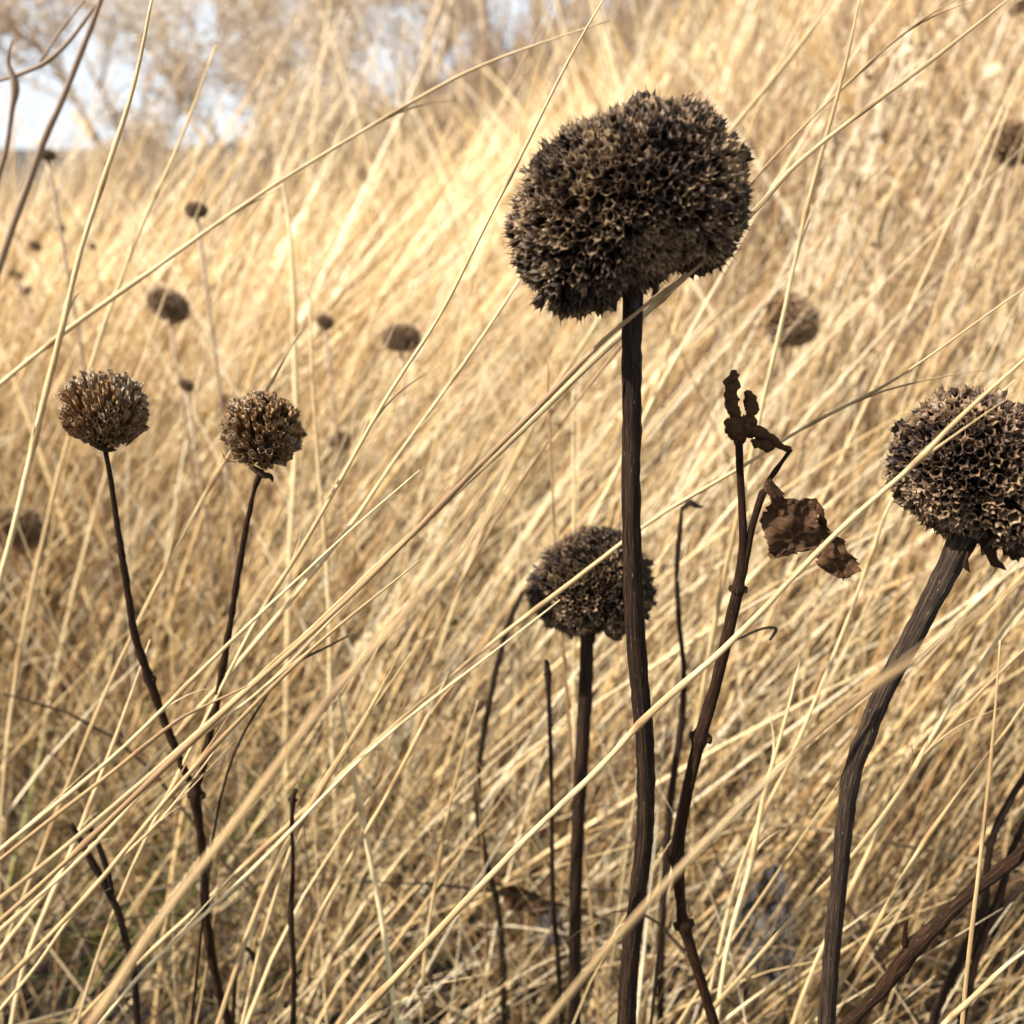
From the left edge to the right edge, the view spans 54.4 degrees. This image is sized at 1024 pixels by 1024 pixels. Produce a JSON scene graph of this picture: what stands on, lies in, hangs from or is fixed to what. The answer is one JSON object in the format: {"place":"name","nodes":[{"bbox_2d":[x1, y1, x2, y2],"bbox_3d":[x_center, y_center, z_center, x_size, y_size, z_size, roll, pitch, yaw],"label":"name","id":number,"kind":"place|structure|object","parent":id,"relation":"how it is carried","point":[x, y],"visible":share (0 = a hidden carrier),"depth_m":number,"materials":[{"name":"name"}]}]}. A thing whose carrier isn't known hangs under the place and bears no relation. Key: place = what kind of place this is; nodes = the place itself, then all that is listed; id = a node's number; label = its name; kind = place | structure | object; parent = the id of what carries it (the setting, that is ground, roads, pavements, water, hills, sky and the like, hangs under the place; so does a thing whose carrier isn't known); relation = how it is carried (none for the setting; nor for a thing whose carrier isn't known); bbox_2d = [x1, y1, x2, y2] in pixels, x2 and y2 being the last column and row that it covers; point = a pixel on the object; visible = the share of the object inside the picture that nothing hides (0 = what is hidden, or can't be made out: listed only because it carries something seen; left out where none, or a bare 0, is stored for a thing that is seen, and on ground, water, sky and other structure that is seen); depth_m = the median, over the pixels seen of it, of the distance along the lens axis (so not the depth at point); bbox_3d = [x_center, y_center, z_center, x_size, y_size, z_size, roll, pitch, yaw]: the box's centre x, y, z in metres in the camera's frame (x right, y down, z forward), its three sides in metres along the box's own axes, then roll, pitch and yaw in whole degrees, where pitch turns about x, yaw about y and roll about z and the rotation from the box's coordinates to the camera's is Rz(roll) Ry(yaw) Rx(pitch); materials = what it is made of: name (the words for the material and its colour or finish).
{"place":"outdoors","nodes":[
{"label":"outdoors","id":0,"kind":"place"},
{"bbox_2d":[0,0,676,148],"label":"sky","id":1,"kind":"structure","parent":0,"point":[38,112],"materials":[{"name":"white"}]},
{"bbox_2d":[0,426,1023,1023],"bbox_3d":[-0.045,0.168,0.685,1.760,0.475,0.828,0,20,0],"label":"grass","id":2,"kind":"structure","parent":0,"point":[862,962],"depth_m":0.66,"materials":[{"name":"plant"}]},
{"bbox_2d":[0,0,1023,1023],"bbox_3d":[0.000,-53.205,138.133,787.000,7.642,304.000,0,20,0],"label":"ground","id":3,"kind":"structure","parent":0,"point":[210,996],"depth_m":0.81,"materials":[{"name":"plant"}]},
{"bbox_2d":[0,40,21,1023],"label":"dried plant","id":4,"kind":"object","parent":3,"relation":"on","point":[15,88],"visible":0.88,"depth_m":0.47,"materials":[{"name":"brown plant"}]},
{"bbox_2d":[0,504,78,856],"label":"dried flower","id":5,"kind":"object","parent":3,"relation":"on","point":[34,540],"visible":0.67,"depth_m":0.80,"materials":[{"name":"brown plant"}]},
{"bbox_2d":[7,269,80,657],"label":"dried flower","id":6,"kind":"object","parent":3,"relation":"on","point":[19,276],"visible":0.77,"depth_m":1.04,"materials":[{"name":"brown plant"}]},
{"bbox_2d":[0,0,102,275],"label":"dried plant","id":7,"kind":"object","parent":3,"relation":"on","point":[49,127],"visible":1,"depth_m":0.46,"materials":[{"name":"brown plant"}]},
{"bbox_2d":[19,285,85,655],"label":"dried flower","id":8,"kind":"object","parent":3,"relation":"on","point":[28,290],"visible":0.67,"depth_m":1.09,"materials":[{"name":"brown plant"}]},
{"bbox_2d":[28,240,103,661],"bbox_3d":[-0.511,-0.050,1.152,0.016,0.514,0.015,0,20,0],"label":"dried flower","id":9,"kind":"object","parent":3,"relation":"on","point":[37,247],"visible":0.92,"depth_m":1.08,"materials":[{"name":"brown plant"}]},
{"bbox_2d":[0,0,152,587],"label":"grass stalk","id":10,"kind":"object","parent":3,"relation":"on","point":[35,435],"depth_m":0.34,"materials":[{"name":"plant"}]},
{"bbox_2d":[9,640,150,1023],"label":"grass stalk","id":11,"kind":"object","parent":3,"relation":"on","point":[88,808],"depth_m":0.40,"materials":[{"name":"plant"}]},
{"bbox_2d":[54,223,121,620],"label":"dried flower","id":12,"kind":"object","parent":3,"relation":"on","point":[63,228],"visible":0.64,"depth_m":1.16,"materials":[{"name":"brown plant"}]},
{"bbox_2d":[41,148,158,877],"bbox_3d":[-0.314,0.042,0.776,0.013,0.612,0.012,0,20,0],"label":"dried flower","id":13,"kind":"object","parent":3,"relation":"on","point":[49,155],"visible":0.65,"depth_m":0.75,"materials":[{"name":"brown plant"}]},
{"bbox_2d":[69,822,140,1023],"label":"dried plant","id":14,"kind":"object","parent":3,"relation":"on","point":[107,883],"visible":0.77,"depth_m":0.37,"materials":[{"name":"brown plant"}]},
{"bbox_2d":[88,242,122,457],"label":"dried flower","id":15,"kind":"object","parent":3,"relation":"on","point":[93,247],"visible":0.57,"depth_m":1.29,"materials":[{"name":"brown plant"}]},
{"bbox_2d":[0,45,216,1023],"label":"grass stalk","id":16,"kind":"object","parent":3,"relation":"on","point":[57,480],"depth_m":0.51,"materials":[{"name":"plant"}]},
{"bbox_2d":[0,741,234,1011],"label":"grass stalk","id":17,"kind":"object","parent":3,"relation":"on","point":[66,923],"depth_m":0.34,"materials":[{"name":"plant"}]},
{"bbox_2d":[0,684,249,861],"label":"grass stalk","id":18,"kind":"object","parent":3,"relation":"on","point":[140,749],"depth_m":0.33,"materials":[{"name":"plant"}]},
{"bbox_2d":[75,123,178,200],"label":"bare bush","id":19,"kind":"object","parent":3,"relation":"on","point":[111,137],"visible":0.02,"depth_m":10.83,"materials":[{"name":"beige plant"}]},
{"bbox_2d":[23,105,236,236],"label":"bare bush","id":20,"kind":"object","parent":3,"relation":"on","point":[98,159],"visible":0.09,"depth_m":7.47,"materials":[{"name":"beige plant"}]},
{"bbox_2d":[0,330,299,961],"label":"grass stalk","id":21,"kind":"object","parent":3,"relation":"on","point":[138,621],"depth_m":0.40,"materials":[{"name":"plant"}]},
{"bbox_2d":[0,600,350,932],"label":"grass stalk","id":22,"kind":"object","parent":3,"relation":"on","point":[7,923],"depth_m":0.34,"materials":[{"name":"plant"}]},
{"bbox_2d":[55,366,306,1023],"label":"dried flower","id":23,"kind":"object","parent":3,"relation":"on","point":[262,429],"visible":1,"depth_m":0.32,"materials":[{"name":"brown plant"}]},
{"bbox_2d":[145,285,236,870],"bbox_3d":[-0.246,0.084,0.796,0.033,0.521,0.033,0,20,0],"label":"dried flower","id":24,"kind":"object","parent":3,"relation":"on","point":[175,308],"visible":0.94,"depth_m":0.72,"materials":[{"name":"brown plant"}]},
{"bbox_2d":[0,559,420,989],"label":"grass stalk","id":25,"kind":"object","parent":3,"relation":"on","point":[209,750],"depth_m":0.32,"materials":[{"name":"plant"}]},
{"bbox_2d":[0,469,420,852],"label":"grass stalk","id":26,"kind":"object","parent":3,"relation":"on","point":[167,705],"depth_m":0.33,"materials":[{"name":"plant"}]},
{"bbox_2d":[177,378,250,919],"bbox_3d":[-0.220,0.129,0.749,0.012,0.467,0.012,0,20,0],"label":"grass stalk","id":27,"kind":"object","parent":3,"relation":"on","point":[187,386],"visible":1,"depth_m":0.70,"materials":[{"name":"brown plant"}]},
{"bbox_2d":[184,201,271,904],"bbox_3d":[-0.201,0.075,0.730,0.016,0.581,0.015,0,20,0],"label":"dried flower","id":28,"kind":"object","parent":3,"relation":"on","point":[190,209],"visible":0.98,"depth_m":0.67,"materials":[{"name":"brown plant"}]},
{"bbox_2d":[0,0,456,255],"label":"bare bush","id":29,"kind":"object","parent":3,"relation":"on","point":[11,23],"visible":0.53,"depth_m":5.57,"materials":[{"name":"beige plant"}]},
{"bbox_2d":[8,0,457,194],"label":"bare bush","id":30,"kind":"object","parent":3,"relation":"on","point":[260,13],"visible":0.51,"depth_m":6.67,"materials":[{"name":"beige plant"}]},
{"bbox_2d":[214,393,259,715],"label":"dried flower","id":31,"kind":"object","parent":3,"relation":"on","point":[225,398],"visible":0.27,"depth_m":0.97,"materials":[{"name":"brown plant"}]},
{"bbox_2d":[231,946,255,1022],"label":"dried plant","id":32,"kind":"object","parent":3,"relation":"on","point":[251,953],"visible":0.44,"depth_m":0.44,"materials":[{"name":"brown plant"}]},
{"bbox_2d":[0,279,521,952],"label":"grass stalk","id":33,"kind":"object","parent":3,"relation":"on","point":[182,727],"depth_m":0.37,"materials":[{"name":"plant"}]},
{"bbox_2d":[190,635,347,1023],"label":"dried plant","id":34,"kind":"object","parent":3,"relation":"on","point":[215,824],"visible":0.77,"depth_m":0.36,"materials":[{"name":"brown plant"}]},
{"bbox_2d":[175,0,391,162],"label":"bare bush","id":35,"kind":"object","parent":3,"relation":"on","point":[267,28],"visible":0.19,"depth_m":8.81,"materials":[{"name":"beige plant"}]},
{"bbox_2d":[277,165,304,986],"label":"grass stalk","id":36,"kind":"object","parent":3,"relation":"on","point":[294,326],"depth_m":0.63,"materials":[{"name":"plant"}]},
{"bbox_2d":[288,788,297,1023],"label":"dried plant","id":37,"kind":"object","parent":3,"relation":"on","point":[292,799],"visible":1,"depth_m":0.37,"materials":[{"name":"brown plant"}]},
{"bbox_2d":[84,440,520,1023],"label":"grass stalk","id":38,"kind":"object","parent":3,"relation":"on","point":[140,948],"depth_m":0.15,"materials":[{"name":"plant"}]},
{"bbox_2d":[0,19,609,386],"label":"grass stalk","id":39,"kind":"object","parent":3,"relation":"on","point":[49,343],"depth_m":0.39,"materials":[{"name":"plant"}]},
{"bbox_2d":[215,643,404,1023],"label":"grass stalk","id":40,"kind":"object","parent":3,"relation":"on","point":[319,791],"depth_m":0.36,"materials":[{"name":"plant"}]},
{"bbox_2d":[309,255,347,1023],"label":"grass stalk","id":41,"kind":"object","parent":3,"relation":"on","point":[324,534],"depth_m":0.54,"materials":[{"name":"plant"}]},
{"bbox_2d":[99,599,559,1023],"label":"grass stalk","id":42,"kind":"object","parent":3,"relation":"on","point":[184,931],"depth_m":0.36,"materials":[{"name":"plant"}]},
{"bbox_2d":[241,640,419,1023],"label":"grass stalk","id":43,"kind":"object","parent":3,"relation":"on","point":[268,918],"depth_m":0.39,"materials":[{"name":"plant"}]},
{"bbox_2d":[76,0,603,1023],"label":"grass stalk","id":44,"kind":"object","parent":3,"relation":"on","point":[336,486],"depth_m":0.32,"materials":[{"name":"plant"}]},
{"bbox_2d":[315,313,365,885],"bbox_3d":[-0.134,0.097,0.796,0.015,0.507,0.014,0,20,0],"label":"dried flower","id":45,"kind":"object","parent":3,"relation":"on","point":[325,321],"visible":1,"depth_m":0.74,"materials":[{"name":"brown plant"}]},
{"bbox_2d":[324,429,359,742],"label":"dried flower","id":46,"kind":"object","parent":3,"relation":"on","point":[341,433],"visible":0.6,"depth_m":0.98,"materials":[{"name":"brown plant"}]},
{"bbox_2d":[267,660,456,1023],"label":"grass stalk","id":47,"kind":"object","parent":3,"relation":"on","point":[288,978],"depth_m":0.38,"materials":[{"name":"plant"}]},
{"bbox_2d":[0,0,725,289],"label":"dead weeds","id":48,"kind":"object","parent":3,"relation":"on","point":[467,96],"visible":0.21,"depth_m":5.05,"materials":[{"name":"beige plant"}]},
{"bbox_2d":[338,694,400,1023],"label":"grass stalk","id":49,"kind":"object","parent":3,"relation":"on","point":[369,852],"depth_m":0.42,"materials":[{"name":"plant"}]},
{"bbox_2d":[0,190,770,923],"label":"grass stalk","id":50,"kind":"object","parent":3,"relation":"on","point":[154,776],"depth_m":0.28,"materials":[{"name":"plant"}]},
{"bbox_2d":[379,322,423,846],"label":"dried flower","id":51,"kind":"object","parent":3,"relation":"on","point":[403,336],"visible":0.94,"depth_m":0.78,"materials":[{"name":"brown plant"}]},
{"bbox_2d":[309,0,589,81],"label":"bare bush","id":52,"kind":"object","parent":3,"relation":"on","point":[474,10],"visible":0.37,"depth_m":6.88,"materials":[{"name":"beige plant"}]},
{"bbox_2d":[419,700,480,1023],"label":"grass stalk","id":53,"kind":"object","parent":3,"relation":"on","point":[437,866],"depth_m":0.40,"materials":[{"name":"plant"}]},
{"bbox_2d":[332,0,589,120],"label":"bare bush","id":54,"kind":"object","parent":3,"relation":"on","point":[439,4],"visible":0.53,"depth_m":7.97,"materials":[{"name":"beige plant"}]},
{"bbox_2d":[0,0,932,280],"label":"grass","id":55,"kind":"structure","parent":3,"relation":"on","point":[688,12],"depth_m":5.94,"materials":[{"name":"plant"}]},
{"bbox_2d":[474,591,524,1023],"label":"dried plant","id":56,"kind":"object","parent":3,"relation":"on","point":[497,905],"visible":0.94,"depth_m":0.51,"materials":[{"name":"brown plant"}]},
{"bbox_2d":[0,0,1007,902],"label":"grass stalk","id":57,"kind":"object","parent":3,"relation":"on","point":[648,310],"depth_m":0.30,"materials":[{"name":"plant"}]},
{"bbox_2d":[495,880,548,917],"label":"dead leaf","id":58,"kind":"object","parent":3,"relation":"on","point":[510,903],"visible":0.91,"depth_m":0.56,"materials":[{"name":"brown plant"}]},
{"bbox_2d":[72,288,1023,1023],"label":"grass stalk","id":59,"kind":"object","parent":3,"relation":"on","point":[394,724],"depth_m":0.34,"materials":[{"name":"plant"}]},
{"bbox_2d":[536,904,566,948],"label":"dead leaf","id":60,"kind":"object","parent":3,"relation":"on","point":[547,920],"visible":0.54,"depth_m":0.61,"materials":[{"name":"grey plant"}]},
{"bbox_2d":[543,659,563,1023],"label":"dried plant","id":61,"kind":"object","parent":3,"relation":"on","point":[547,674],"visible":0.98,"depth_m":0.44,"materials":[{"name":"brown plant"}]},
{"bbox_2d":[547,355,600,1023],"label":"grass stalk","id":62,"kind":"object","parent":3,"relation":"on","point":[569,719],"depth_m":0.46,"materials":[{"name":"plant"}]},
{"bbox_2d":[571,390,576,757],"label":"grass stalk","id":63,"kind":"object","parent":3,"relation":"on","point":[574,638],"depth_m":0.56,"materials":[{"name":"plant"}]},
{"bbox_2d":[521,523,659,1023],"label":"dried flower","id":64,"kind":"object","parent":3,"relation":"on","point":[588,606],"visible":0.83,"depth_m":0.39,"materials":[{"name":"brown plant"}]},
{"bbox_2d":[376,0,833,1003],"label":"grass stalk","id":65,"kind":"object","parent":3,"relation":"on","point":[572,362],"depth_m":0.59,"materials":[{"name":"plant"}]},
{"bbox_2d":[498,84,758,1023],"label":"dried flower","id":66,"kind":"object","parent":3,"relation":"on","point":[634,198],"visible":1,"depth_m":0.24,"materials":[{"name":"brown plant"}]},
{"bbox_2d":[320,0,979,1014],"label":"grass stalk","id":67,"kind":"object","parent":3,"relation":"on","point":[866,66],"depth_m":0.43,"materials":[{"name":"plant"}]},
{"bbox_2d":[567,0,735,43],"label":"bare bush","id":68,"kind":"object","parent":3,"relation":"on","point":[653,8],"visible":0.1,"depth_m":8.02,"materials":[{"name":"beige plant"}]},
{"bbox_2d":[656,500,702,1023],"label":"dried plant","id":69,"kind":"object","parent":3,"relation":"on","point":[668,826],"visible":0.91,"depth_m":0.47,"materials":[{"name":"brown plant"}]},
{"bbox_2d":[346,358,1023,1023],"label":"grass stalk","id":70,"kind":"object","parent":3,"relation":"on","point":[578,788],"depth_m":0.27,"materials":[{"name":"plant"}]},
{"bbox_2d":[649,626,777,1023],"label":"dried plant","id":71,"kind":"object","parent":3,"relation":"on","point":[665,892],"visible":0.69,"depth_m":0.37,"materials":[{"name":"brown plant"}]},
{"bbox_2d":[740,0,755,17],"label":"bare bush","id":72,"kind":"object","parent":3,"relation":"on","point":[741,2],"visible":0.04,"depth_m":8.07,"materials":[{"name":"beige plant"}]},
{"bbox_2d":[647,0,859,1021],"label":"grass stalk","id":73,"kind":"object","parent":3,"relation":"on","point":[748,472],"depth_m":0.40,"materials":[{"name":"plant"}]},
{"bbox_2d":[716,660,800,1022],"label":"grass stalk","id":74,"kind":"object","parent":3,"relation":"on","point":[754,849],"depth_m":0.36,"materials":[{"name":"plant"}]},
{"bbox_2d":[667,370,861,1023],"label":"dried plant","id":75,"kind":"object","parent":3,"relation":"on","point":[789,526],"visible":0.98,"depth_m":0.29,"materials":[{"name":"brown plant"}]},
{"bbox_2d":[736,863,798,991],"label":"dead leaf","id":76,"kind":"object","parent":3,"relation":"on","point":[771,907],"visible":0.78,"depth_m":0.59,"materials":[{"name":"plant"}]},
{"bbox_2d":[739,286,821,820],"bbox_3d":[0.218,0.070,0.877,0.058,0.529,0.058,0,20,0],"label":"dried flower","id":77,"kind":"object","parent":3,"relation":"on","point":[808,327],"visible":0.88,"depth_m":0.78,"materials":[{"name":"brown plant"}]},
{"bbox_2d":[541,578,1023,1023],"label":"grass stalk","id":78,"kind":"object","parent":3,"relation":"on","point":[885,678],"depth_m":0.16,"materials":[{"name":"plant"}]},
{"bbox_2d":[727,139,866,515],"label":"grass","id":79,"kind":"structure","parent":3,"relation":"on","point":[799,179],"depth_m":1.27,"materials":[{"name":"beige plant"}]},
{"bbox_2d":[707,258,894,572],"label":"grass","id":80,"kind":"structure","parent":3,"relation":"on","point":[809,298],"depth_m":1.21,"materials":[{"name":"beige plant"}]},
{"bbox_2d":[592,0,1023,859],"bbox_3d":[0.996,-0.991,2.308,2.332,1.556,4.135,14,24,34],"label":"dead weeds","id":81,"kind":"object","parent":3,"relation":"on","point":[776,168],"visible":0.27,"depth_m":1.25,"materials":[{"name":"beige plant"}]},
{"bbox_2d":[765,27,929,428],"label":"grass","id":82,"kind":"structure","parent":3,"relation":"on","point":[923,47],"depth_m":1.24,"materials":[{"name":"beige plant"}]},
{"bbox_2d":[702,379,1015,1023],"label":"grass stalk","id":83,"kind":"object","parent":3,"relation":"on","point":[803,728],"depth_m":0.39,"materials":[{"name":"plant"}]},
{"bbox_2d":[696,649,1023,1023],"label":"grass stalk","id":84,"kind":"object","parent":3,"relation":"on","point":[807,902],"depth_m":0.35,"materials":[{"name":"plant"}]},
{"bbox_2d":[791,45,974,488],"bbox_3d":[0.443,-0.209,1.213,0.180,0.654,0.161,-17,26,-39],"label":"dried herb","id":85,"kind":"object","parent":3,"relation":"on","point":[950,146],"visible":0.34,"depth_m":1.14,"materials":[{"name":"beige plant"}]},
{"bbox_2d":[763,241,1023,676],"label":"dried herb","id":86,"kind":"object","parent":3,"relation":"on","point":[902,277],"visible":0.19,"depth_m":1.01,"materials":[{"name":"beige plant"}]},
{"bbox_2d":[790,602,1023,1023],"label":"grass stalk","id":87,"kind":"object","parent":3,"relation":"on","point":[970,678],"depth_m":0.37,"materials":[{"name":"plant"}]},
{"bbox_2d":[805,703,1023,1023],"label":"grass stalk","id":88,"kind":"object","parent":3,"relation":"on","point":[879,920],"depth_m":0.37,"materials":[{"name":"plant"}]},
{"bbox_2d":[818,381,1023,1023],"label":"dried flower","id":89,"kind":"object","parent":3,"relation":"on","point":[963,491],"visible":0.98,"depth_m":0.27,"materials":[{"name":"brown plant"}]},
{"bbox_2d":[839,841,1023,1023],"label":"dried plant","id":90,"kind":"object","parent":3,"relation":"on","point":[915,945],"visible":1,"depth_m":0.31,"materials":[{"name":"brown plant"}]},
{"bbox_2d":[853,169,1023,555],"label":"grass","id":91,"kind":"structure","parent":3,"relation":"on","point":[922,288],"depth_m":1.09,"materials":[{"name":"beige plant"}]},
{"bbox_2d":[857,0,1023,405],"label":"dried herb","id":92,"kind":"object","parent":3,"relation":"on","point":[1019,6],"visible":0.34,"depth_m":1.39,"materials":[{"name":"beige plant"}]},
{"bbox_2d":[928,772,1023,1023],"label":"dried plant","id":93,"kind":"object","parent":3,"relation":"on","point":[997,904],"visible":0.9,"depth_m":0.41,"materials":[{"name":"brown plant"}]},
{"bbox_2d":[936,116,1023,627],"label":"dried flower","id":94,"kind":"object","parent":3,"relation":"on","point":[1011,129],"visible":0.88,"depth_m":0.80,"materials":[{"name":"brown plant"}]},
{"bbox_2d":[960,640,1000,1023],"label":"grass stalk","id":95,"kind":"object","parent":3,"relation":"on","point":[972,926],"depth_m":0.28,"materials":[{"name":"plant"}]},
{"bbox_2d":[940,950,1023,1023],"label":"grass stalk","id":96,"kind":"object","parent":3,"relation":"on","point":[952,1015],"depth_m":0.29,"materials":[{"name":"plant"}]},
{"bbox_2d":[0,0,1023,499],"bbox_3d":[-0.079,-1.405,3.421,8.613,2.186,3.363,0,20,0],"label":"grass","id":97,"kind":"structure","parent":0,"point":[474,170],"depth_m":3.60,"materials":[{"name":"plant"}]}
]}

